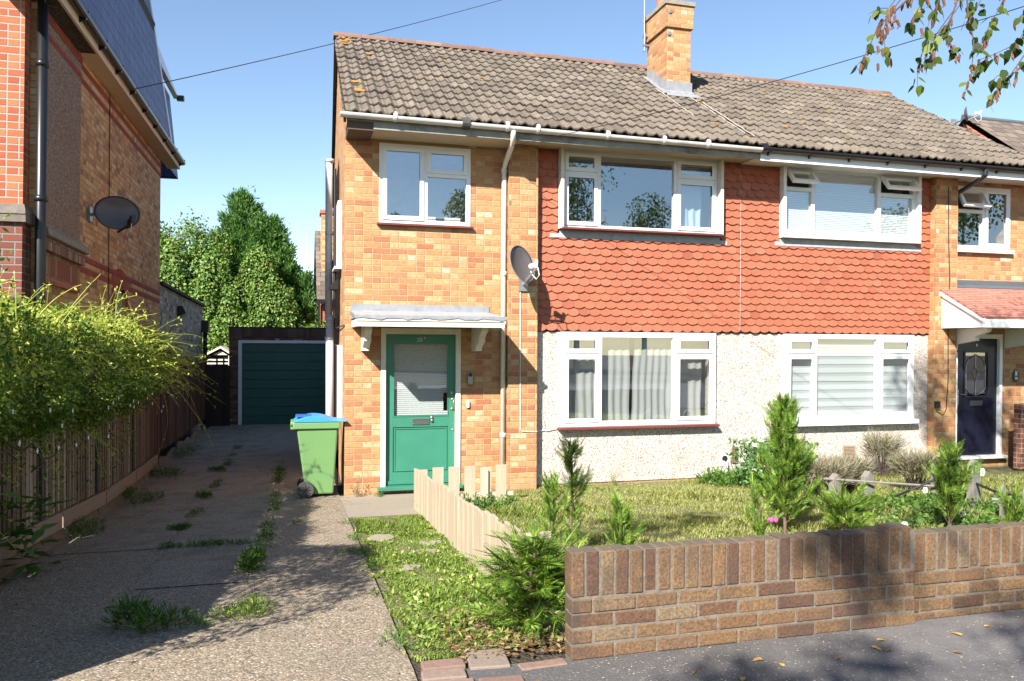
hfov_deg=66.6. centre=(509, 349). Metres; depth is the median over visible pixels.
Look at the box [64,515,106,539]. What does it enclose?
weed clump
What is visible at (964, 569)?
garden wall
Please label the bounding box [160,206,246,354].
ivy covered tree
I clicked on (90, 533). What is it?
fence litter
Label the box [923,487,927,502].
anemone flower
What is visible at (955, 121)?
satellite dish
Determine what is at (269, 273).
cypress tree
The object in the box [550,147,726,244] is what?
window
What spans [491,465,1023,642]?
lawn
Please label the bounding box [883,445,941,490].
lavender bush
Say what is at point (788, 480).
young conifer
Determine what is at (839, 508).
young conifer
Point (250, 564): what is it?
weed clump
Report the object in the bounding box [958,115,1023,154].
brick house
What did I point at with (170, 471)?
weed clump
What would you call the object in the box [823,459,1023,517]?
rail fence
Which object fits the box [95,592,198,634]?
weed clump
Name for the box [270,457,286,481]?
weed clump
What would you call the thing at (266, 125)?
sky
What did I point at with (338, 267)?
side window
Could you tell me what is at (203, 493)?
weed clump
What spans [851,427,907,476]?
lavender bush
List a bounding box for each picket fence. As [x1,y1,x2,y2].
[414,468,550,608]
[420,464,512,503]
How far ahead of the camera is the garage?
19.92 m
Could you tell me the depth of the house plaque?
12.65 m
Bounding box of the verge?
[351,514,555,657]
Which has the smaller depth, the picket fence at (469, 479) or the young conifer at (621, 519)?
the young conifer at (621, 519)
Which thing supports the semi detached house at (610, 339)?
on the ground at (525, 657)
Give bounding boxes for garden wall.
[565,522,914,660]
[913,521,1023,619]
[1013,403,1023,468]
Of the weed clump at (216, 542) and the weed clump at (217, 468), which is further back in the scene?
the weed clump at (217, 468)
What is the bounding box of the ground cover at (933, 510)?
[798,489,1023,528]
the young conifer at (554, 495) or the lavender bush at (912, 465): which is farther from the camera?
the lavender bush at (912, 465)
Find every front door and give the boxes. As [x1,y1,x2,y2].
[386,334,454,484]
[957,339,996,454]
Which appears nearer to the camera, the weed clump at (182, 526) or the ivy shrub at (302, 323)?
the weed clump at (182, 526)
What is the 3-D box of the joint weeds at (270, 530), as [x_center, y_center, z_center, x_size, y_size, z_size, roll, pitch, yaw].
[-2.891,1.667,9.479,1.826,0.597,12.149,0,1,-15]
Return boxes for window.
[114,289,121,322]
[332,200,341,272]
[377,142,472,228]
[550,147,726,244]
[557,332,719,429]
[775,166,921,251]
[782,334,918,425]
[958,186,1014,254]
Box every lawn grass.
[412,495,605,602]
[807,469,1023,510]
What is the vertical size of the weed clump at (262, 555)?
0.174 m
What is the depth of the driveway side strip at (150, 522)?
9.15 m
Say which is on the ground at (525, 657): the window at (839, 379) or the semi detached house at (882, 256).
the semi detached house at (882, 256)
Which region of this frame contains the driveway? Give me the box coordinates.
[0,424,416,680]
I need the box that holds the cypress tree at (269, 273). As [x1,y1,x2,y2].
[188,185,317,349]
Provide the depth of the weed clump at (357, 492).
9.77 m
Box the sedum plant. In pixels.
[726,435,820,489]
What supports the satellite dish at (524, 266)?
attached to the semi detached house at (610, 339)
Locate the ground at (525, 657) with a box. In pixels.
[3,427,1023,680]
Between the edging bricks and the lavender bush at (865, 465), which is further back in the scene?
the lavender bush at (865, 465)
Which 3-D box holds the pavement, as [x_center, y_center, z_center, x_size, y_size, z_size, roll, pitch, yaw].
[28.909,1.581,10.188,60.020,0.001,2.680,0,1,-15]
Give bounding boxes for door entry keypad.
[467,372,472,383]
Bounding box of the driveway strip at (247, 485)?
[136,424,287,588]
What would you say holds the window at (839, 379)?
in the semi detached house at (882, 256)
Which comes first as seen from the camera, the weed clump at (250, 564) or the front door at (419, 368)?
the weed clump at (250, 564)
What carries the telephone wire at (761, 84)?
attached to the semi detached house at (610, 339)
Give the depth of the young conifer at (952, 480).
6.91 m
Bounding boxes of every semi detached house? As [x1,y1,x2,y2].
[325,0,764,495]
[623,70,1023,471]
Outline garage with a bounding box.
[229,327,325,424]
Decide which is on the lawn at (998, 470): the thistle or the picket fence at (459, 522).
the picket fence at (459, 522)
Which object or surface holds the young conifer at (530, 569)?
on the verge
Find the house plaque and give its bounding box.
[1012,369,1018,381]
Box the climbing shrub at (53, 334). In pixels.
[0,212,230,548]
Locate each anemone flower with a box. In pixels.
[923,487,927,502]
[980,468,984,497]
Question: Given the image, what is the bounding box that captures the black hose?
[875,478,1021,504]
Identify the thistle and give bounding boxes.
[0,492,75,580]
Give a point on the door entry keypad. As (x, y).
(469, 377)
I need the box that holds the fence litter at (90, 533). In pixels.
[0,436,207,604]
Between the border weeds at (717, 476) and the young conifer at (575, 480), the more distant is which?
the border weeds at (717, 476)
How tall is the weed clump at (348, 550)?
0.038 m
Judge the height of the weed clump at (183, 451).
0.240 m
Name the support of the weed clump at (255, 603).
on the driveway
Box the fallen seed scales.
[598,616,1022,680]
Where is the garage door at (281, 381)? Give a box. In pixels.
[242,343,325,424]
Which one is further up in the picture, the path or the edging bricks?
the path
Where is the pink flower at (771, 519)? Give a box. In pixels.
[767,517,777,532]
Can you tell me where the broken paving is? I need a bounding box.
[368,531,441,570]
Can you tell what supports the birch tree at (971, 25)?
on the pavement
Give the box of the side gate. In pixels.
[205,355,229,426]
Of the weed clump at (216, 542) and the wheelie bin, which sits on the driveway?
the wheelie bin
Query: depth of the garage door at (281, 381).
19.97 m
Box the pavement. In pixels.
[465,609,1023,680]
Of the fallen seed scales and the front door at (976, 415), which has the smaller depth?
the fallen seed scales
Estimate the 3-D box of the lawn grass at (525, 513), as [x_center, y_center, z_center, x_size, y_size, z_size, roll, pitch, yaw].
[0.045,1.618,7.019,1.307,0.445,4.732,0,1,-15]
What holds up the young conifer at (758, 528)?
on the lawn at (998, 470)
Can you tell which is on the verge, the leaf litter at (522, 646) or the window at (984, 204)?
the leaf litter at (522, 646)
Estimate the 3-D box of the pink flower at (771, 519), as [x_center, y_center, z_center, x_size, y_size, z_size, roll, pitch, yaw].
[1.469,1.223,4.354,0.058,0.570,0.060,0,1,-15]
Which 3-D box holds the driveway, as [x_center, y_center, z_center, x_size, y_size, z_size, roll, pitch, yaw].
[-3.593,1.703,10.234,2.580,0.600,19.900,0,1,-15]
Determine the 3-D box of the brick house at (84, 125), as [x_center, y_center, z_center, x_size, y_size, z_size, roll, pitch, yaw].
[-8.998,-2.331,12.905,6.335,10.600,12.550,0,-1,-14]
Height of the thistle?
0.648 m
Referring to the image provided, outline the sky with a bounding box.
[151,0,1023,294]
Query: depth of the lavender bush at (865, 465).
9.69 m
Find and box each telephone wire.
[133,0,499,89]
[513,6,1023,145]
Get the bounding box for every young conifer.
[457,514,593,638]
[538,468,573,575]
[554,434,593,546]
[598,485,645,544]
[742,468,782,534]
[752,389,822,533]
[812,477,883,529]
[922,437,985,525]
[992,479,1023,521]
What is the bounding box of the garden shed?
[202,346,228,364]
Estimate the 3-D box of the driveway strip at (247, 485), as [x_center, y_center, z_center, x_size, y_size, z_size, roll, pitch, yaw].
[-4.154,1.743,12.569,0.950,0.457,15.100,0,1,-15]
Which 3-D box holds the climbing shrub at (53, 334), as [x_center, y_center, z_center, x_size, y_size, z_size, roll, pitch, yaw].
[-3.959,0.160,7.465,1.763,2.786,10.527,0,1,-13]
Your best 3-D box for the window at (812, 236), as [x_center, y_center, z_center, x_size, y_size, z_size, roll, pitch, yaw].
[5.157,-2.155,11.695,2.590,1.255,0.270,0,1,-15]
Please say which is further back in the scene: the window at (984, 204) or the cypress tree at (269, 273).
the cypress tree at (269, 273)
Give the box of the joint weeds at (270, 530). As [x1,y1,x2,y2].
[157,445,417,650]
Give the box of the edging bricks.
[421,649,567,680]
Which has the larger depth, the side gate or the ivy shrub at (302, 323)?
the ivy shrub at (302, 323)
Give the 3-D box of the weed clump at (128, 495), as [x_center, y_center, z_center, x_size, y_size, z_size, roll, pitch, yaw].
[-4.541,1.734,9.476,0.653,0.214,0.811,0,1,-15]
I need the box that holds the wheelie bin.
[290,413,346,497]
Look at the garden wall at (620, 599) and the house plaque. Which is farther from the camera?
the house plaque
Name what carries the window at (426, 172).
in the semi detached house at (610, 339)
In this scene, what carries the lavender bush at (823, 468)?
on the lawn at (998, 470)
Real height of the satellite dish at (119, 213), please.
0.500 m
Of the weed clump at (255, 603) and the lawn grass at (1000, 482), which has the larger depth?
the lawn grass at (1000, 482)
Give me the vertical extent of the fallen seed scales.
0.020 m
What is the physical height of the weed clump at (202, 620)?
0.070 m
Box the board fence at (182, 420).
[0,340,206,578]
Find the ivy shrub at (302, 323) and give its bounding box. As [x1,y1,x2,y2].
[207,298,325,350]
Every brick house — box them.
[0,0,209,525]
[313,209,332,327]
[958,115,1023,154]
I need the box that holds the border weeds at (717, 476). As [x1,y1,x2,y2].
[416,465,763,509]
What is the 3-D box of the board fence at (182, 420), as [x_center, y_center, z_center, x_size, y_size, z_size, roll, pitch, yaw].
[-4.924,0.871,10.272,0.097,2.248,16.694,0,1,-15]
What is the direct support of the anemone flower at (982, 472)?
on the lawn at (998, 470)
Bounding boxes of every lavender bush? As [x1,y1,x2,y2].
[798,456,858,495]
[817,450,878,491]
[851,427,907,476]
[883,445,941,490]
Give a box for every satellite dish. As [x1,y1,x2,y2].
[88,196,139,234]
[510,245,539,290]
[951,106,981,125]
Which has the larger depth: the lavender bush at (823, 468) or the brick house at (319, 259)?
the brick house at (319, 259)
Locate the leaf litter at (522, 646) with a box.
[427,604,564,663]
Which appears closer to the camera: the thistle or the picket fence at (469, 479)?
the thistle
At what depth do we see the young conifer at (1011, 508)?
6.40 m
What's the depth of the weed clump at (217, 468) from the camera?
11.88 m
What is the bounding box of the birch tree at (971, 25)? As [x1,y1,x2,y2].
[850,0,1023,107]
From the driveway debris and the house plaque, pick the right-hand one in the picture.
the house plaque
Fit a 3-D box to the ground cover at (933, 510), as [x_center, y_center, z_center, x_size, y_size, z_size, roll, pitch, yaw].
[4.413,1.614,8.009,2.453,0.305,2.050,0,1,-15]
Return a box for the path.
[340,490,521,517]
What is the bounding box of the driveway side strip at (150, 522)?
[45,425,245,554]
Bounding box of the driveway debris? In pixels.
[8,444,406,680]
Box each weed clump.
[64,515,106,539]
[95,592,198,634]
[117,485,164,505]
[149,463,184,478]
[163,442,200,458]
[165,521,190,530]
[177,613,219,629]
[187,535,227,549]
[194,488,212,496]
[207,465,225,471]
[207,587,278,620]
[230,544,261,574]
[242,539,268,562]
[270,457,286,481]
[332,546,355,554]
[350,476,362,495]
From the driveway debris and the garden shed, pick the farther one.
the garden shed
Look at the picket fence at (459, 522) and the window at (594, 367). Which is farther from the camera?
the window at (594, 367)
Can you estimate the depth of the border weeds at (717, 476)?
10.51 m
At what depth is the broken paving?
6.66 m

